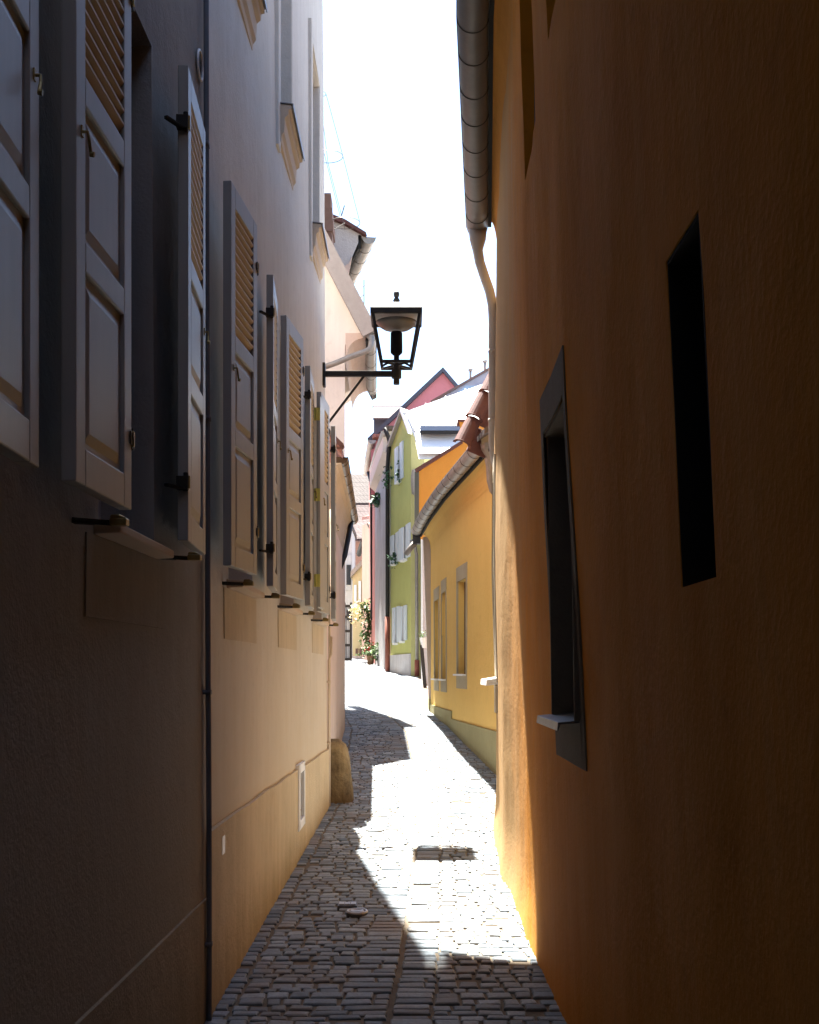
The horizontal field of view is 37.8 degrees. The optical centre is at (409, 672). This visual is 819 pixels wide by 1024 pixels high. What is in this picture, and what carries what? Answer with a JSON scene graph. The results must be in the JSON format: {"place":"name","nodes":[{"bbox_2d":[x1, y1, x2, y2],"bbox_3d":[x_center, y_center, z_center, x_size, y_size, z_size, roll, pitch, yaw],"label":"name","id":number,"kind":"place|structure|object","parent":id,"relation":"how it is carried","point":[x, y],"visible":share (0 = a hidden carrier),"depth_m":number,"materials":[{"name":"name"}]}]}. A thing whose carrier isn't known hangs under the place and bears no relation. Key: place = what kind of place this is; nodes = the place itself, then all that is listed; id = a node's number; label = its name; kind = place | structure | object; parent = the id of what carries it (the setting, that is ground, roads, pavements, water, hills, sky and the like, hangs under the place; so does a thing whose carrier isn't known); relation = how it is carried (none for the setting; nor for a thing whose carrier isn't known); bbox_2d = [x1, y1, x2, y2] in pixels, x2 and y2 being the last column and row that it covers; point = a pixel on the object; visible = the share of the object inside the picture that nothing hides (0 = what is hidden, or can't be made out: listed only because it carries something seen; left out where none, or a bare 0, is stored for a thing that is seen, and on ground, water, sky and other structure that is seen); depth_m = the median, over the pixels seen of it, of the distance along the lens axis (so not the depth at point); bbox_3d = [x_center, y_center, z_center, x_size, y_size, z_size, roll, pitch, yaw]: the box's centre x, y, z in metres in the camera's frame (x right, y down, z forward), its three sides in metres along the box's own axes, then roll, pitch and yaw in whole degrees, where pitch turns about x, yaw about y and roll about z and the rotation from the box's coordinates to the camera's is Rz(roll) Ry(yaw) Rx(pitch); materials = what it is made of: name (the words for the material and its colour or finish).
{"place":"outdoors","nodes":[
{"label":"outdoors","id":0,"kind":"place"},
{"bbox_2d":[204,659,566,1023],"bbox_3d":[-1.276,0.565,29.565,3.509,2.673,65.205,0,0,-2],"label":"cobblestone paving","id":1,"kind":"structure","parent":0,"point":[413,1000],"depth_m":7.73,"materials":[{"name":"stone"}]},
{"bbox_2d":[327,738,353,803],"bbox_3d":[-0.736,0.998,12.054,0.354,0.660,0.389,0,0,0],"label":"guard stone","id":2,"kind":"object","parent":1,"relation":"on","point":[341,786],"visible":0.62,"depth_m":11.91,"materials":[{"name":"stone"}]},
{"bbox_2d":[337,902,357,910],"bbox_3d":[-0.395,1.491,7.620,0.124,0.044,0.100,0,0,0],"label":"valve cover","id":3,"kind":"object","parent":1,"relation":"on","point":[347,905],"visible":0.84,"depth_m":7.58,"materials":[{"name":"metal"}]},
{"bbox_2d":[345,602,351,660],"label":"iron gate","id":4,"kind":"structure","parent":1,"relation":"on","point":[349,645],"depth_m":54.97,"materials":[{"name":"black metal"}]},
{"bbox_2d":[346,908,367,918],"bbox_3d":[-0.325,1.498,7.420,0.137,0.050,0.137,0,0,0],"label":"valve cover","id":5,"kind":"object","parent":1,"relation":"on","point":[358,913],"visible":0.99,"depth_m":7.38,"materials":[{"name":"metal"}]},
{"bbox_2d":[356,640,374,664],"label":"flower pot","id":6,"kind":"object","parent":1,"relation":"on","point":[369,658],"visible":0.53,"depth_m":48.87,"materials":[{"name":"ceramic"}]},
{"bbox_2d":[364,641,378,663],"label":"flower pot","id":7,"kind":"object","parent":1,"relation":"on","point":[374,651],"visible":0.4,"depth_m":46.97,"materials":[{"name":"green plant"}]},
{"bbox_2d":[323,0,496,473],"label":"sky","id":8,"kind":"structure","parent":0,"point":[391,69],"materials":[{"name":"white"}]},
{"bbox_2d":[417,630,426,686],"bbox_3d":[0.348,-0.354,29.989,0.358,1.470,0.279,0,0,-18],"label":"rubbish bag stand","id":9,"kind":"object","parent":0,"point":[422,642],"visible":0.77,"depth_m":29.95,"materials":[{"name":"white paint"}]},
{"bbox_3d":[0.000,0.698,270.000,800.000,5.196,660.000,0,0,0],"label":"ground","id":10,"kind":"structure","parent":0,"visible":0},
{"bbox_2d":[0,0,338,1023],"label":"tall house","id":11,"kind":"structure","parent":10,"relation":"on","point":[168,524],"depth_m":4.52,"materials":[{"name":"beige paint"}]},
{"bbox_2d":[98,499,100,518],"bbox_3d":[-1.188,-1.420,4.130,0.055,1.880,0.740,0,0,0],"label":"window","id":12,"kind":"structure","parent":11,"relation":"in","point":[99,501],"depth_m":4.47,"materials":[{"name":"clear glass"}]},
{"bbox_2d":[322,291,421,421],"bbox_3d":[-0.369,-2.936,11.420,0.978,1.404,0.488,0,0,0],"label":"street lamp","id":13,"kind":"object","parent":11,"relation":"attached to","point":[396,317],"visible":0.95,"depth_m":11.37,"materials":[{"name":"black metal"}]},
{"bbox_2d":[327,435,357,741],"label":"house","id":14,"kind":"structure","parent":10,"relation":"on","point":[346,515],"depth_m":14.90,"materials":[{"name":"beige paint"}]},
{"bbox_2d":[324,193,376,456],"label":"cream house","id":15,"kind":"structure","parent":10,"relation":"on","point":[350,343],"depth_m":17.35,"materials":[{"name":"beige paint"}]},
{"bbox_2d":[324,92,359,229],"bbox_3d":[-1.235,-8.613,20.200,0.807,2.442,0.412,0,0,0],"label":"wire aerial","id":16,"kind":"object","parent":15,"relation":"attached to","point":[332,179],"visible":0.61,"depth_m":20.20,"materials":[{"name":"metal"}]},
{"bbox_2d":[361,280,366,304],"bbox_3d":[-0.748,-5.925,19.000,0.149,0.636,0.014,0,0,0],"label":"roof antenna","id":17,"kind":"object","parent":15,"relation":"on","point":[363,286],"visible":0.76,"depth_m":19.00,"materials":[{"name":"metal"}]},
{"bbox_2d":[345,526,356,657],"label":"white street house","id":18,"kind":"structure","parent":10,"relation":"on","point":[350,563],"depth_m":62.00,"materials":[{"name":"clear paint"}]},
{"bbox_2d":[345,555,351,589],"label":"window","id":19,"kind":"structure","parent":18,"relation":"in","point":[348,563],"depth_m":61.85,"materials":[{"name":"glass"}]},
{"bbox_2d":[333,214,375,283],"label":"grey house","id":20,"kind":"structure","parent":10,"relation":"on","point":[353,246],"depth_m":21.40,"materials":[{"name":"red ceramic"}]},
{"bbox_2d":[350,560,361,658],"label":"end house","id":21,"kind":"structure","parent":10,"relation":"on","point":[356,574],"depth_m":58.50,"materials":[{"name":"paint"}]},
{"bbox_2d":[354,585,356,605],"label":"window","id":22,"kind":"structure","parent":21,"relation":"in","point":[355,586],"depth_m":58.42,"materials":[{"name":"white paint"}]},
{"bbox_2d":[358,581,360,601],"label":"window","id":23,"kind":"structure","parent":21,"relation":"in","point":[359,582],"depth_m":58.42,"materials":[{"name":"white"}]},
{"bbox_2d":[351,474,368,565],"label":"tiled roof house","id":24,"kind":"structure","parent":10,"relation":"on","point":[360,482],"depth_m":67.87,"materials":[{"name":"ceramic"}]},
{"bbox_2d":[356,515,368,659],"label":"salmon house","id":25,"kind":"structure","parent":10,"relation":"on","point":[363,549],"depth_m":56.09,"materials":[{"name":"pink paint"}]},
{"bbox_2d":[363,434,379,663],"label":"rose house","id":26,"kind":"structure","parent":10,"relation":"on","point":[369,448],"depth_m":50.83,"materials":[{"name":"paint"}]},
{"bbox_2d":[348,598,371,655],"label":"climbing plant","id":27,"kind":"object","parent":26,"relation":"attached to","point":[364,605],"visible":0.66,"depth_m":51.49,"materials":[{"name":"green plant"}]},
{"bbox_2d":[369,425,393,668],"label":"white house","id":28,"kind":"structure","parent":10,"relation":"on","point":[377,465],"depth_m":45.16,"materials":[{"name":"paint"}]},
{"bbox_2d":[369,492,379,507],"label":"hanging plant","id":29,"kind":"object","parent":28,"relation":"attached to","point":[375,500],"depth_m":46.04,"materials":[{"name":"green plant"}]},
{"bbox_2d":[372,406,400,430],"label":"dormer house","id":30,"kind":"structure","parent":10,"relation":"on","point":[382,415],"depth_m":56.72,"materials":[{"name":"ceramic"}]},
{"bbox_2d":[383,407,429,675],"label":"green house","id":31,"kind":"structure","parent":10,"relation":"on","point":[402,611],"depth_m":38.43,"materials":[{"name":"green plaster"},{"name":"white paint"},{"name":"glass"}]},
{"bbox_2d":[381,466,392,488],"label":"hanging plant","id":32,"kind":"object","parent":31,"relation":"hanging from","point":[386,481],"visible":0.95,"depth_m":40.40,"materials":[{"name":"green plant"}]},
{"bbox_2d":[386,550,397,567],"bbox_3d":[-0.507,-3.719,39.348,0.480,0.607,0.407,0,0,-24],"label":"window plant","id":33,"kind":"object","parent":31,"relation":"on","point":[393,557],"depth_m":39.32,"materials":[{"name":"green plant"}]},
{"bbox_2d":[395,607,395,642],"bbox_3d":[-0.474,-1.579,39.727,0.017,1.174,0.073,0,0,-10],"label":"window frame","id":34,"kind":"structure","parent":31,"relation":"in","point":[395,607],"depth_m":39.69,"materials":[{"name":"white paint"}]},
{"bbox_2d":[392,460,401,482],"bbox_3d":[-0.343,-6.482,38.697,0.374,0.838,0.313,0,0,35],"label":"window plant","id":35,"kind":"object","parent":31,"relation":"on","point":[397,474],"depth_m":38.69,"materials":[{"name":"green plant"}]},
{"bbox_2d":[402,606,402,640],"bbox_3d":[-0.234,-1.576,38.414,0.017,1.104,0.068,0,0,-10],"label":"window frame","id":36,"kind":"structure","parent":31,"relation":"in","point":[402,606],"depth_m":38.38,"materials":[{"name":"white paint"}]},
{"bbox_2d":[403,527,403,557],"bbox_3d":[-0.196,-4.125,38.207,0.017,1.047,0.101,0,0,-10],"label":"window frame","id":37,"kind":"structure","parent":31,"relation":"in","point":[403,527],"depth_m":38.16,"materials":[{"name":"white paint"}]},
{"bbox_2d":[404,526,405,557],"bbox_3d":[-0.119,-4.125,37.928,0.032,1.047,0.628,0,0,-10],"label":"window","id":38,"kind":"structure","parent":31,"relation":"in","point":[405,526],"depth_m":38.06,"materials":[{"name":"grey glass"}]},
{"bbox_2d":[367,367,457,497],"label":"pink gable house","id":39,"kind":"structure","parent":10,"relation":"on","point":[440,382],"depth_m":49.50,"materials":[{"name":"pink paint"}]},
{"bbox_2d":[402,385,487,684],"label":"white roof house","id":40,"kind":"structure","parent":10,"relation":"on","point":[435,429],"depth_m":32.43,"materials":[{"name":"metal"}]},
{"bbox_2d":[414,419,483,539],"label":"orange gable house","id":41,"kind":"structure","parent":10,"relation":"on","point":[430,474],"depth_m":24.60,"materials":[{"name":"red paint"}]},
{"bbox_2d":[404,375,495,774],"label":"yellow house","id":42,"kind":"structure","parent":10,"relation":"on","point":[453,524],"depth_m":15.76,"materials":[{"name":"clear paint"}]},
{"bbox_2d":[464,581,465,673],"bbox_3d":[0.826,-0.620,16.261,0.055,1.280,0.803,0,0,-6],"label":"window","id":43,"kind":"structure","parent":42,"relation":"in","point":[465,581],"depth_m":16.62,"materials":[{"name":"grey glass"}]},
{"bbox_2d":[431,360,487,401],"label":"blue roof house","id":44,"kind":"structure","parent":10,"relation":"on","point":[478,379],"depth_m":43.00,"materials":[{"name":"grey metal"}]},
{"bbox_2d":[456,0,818,1023],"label":"orange house","id":45,"kind":"structure","parent":10,"relation":"on","point":[642,186],"depth_m":3.09,"materials":[{"name":"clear paint"}]},
{"bbox_2d":[534,86,534,124],"bbox_3d":[0.651,-3.075,5.625,0.060,1.250,0.650,0,0,0],"label":"window","id":46,"kind":"structure","parent":45,"relation":"in","point":[534,86],"depth_m":5.93,"materials":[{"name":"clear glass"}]}
]}

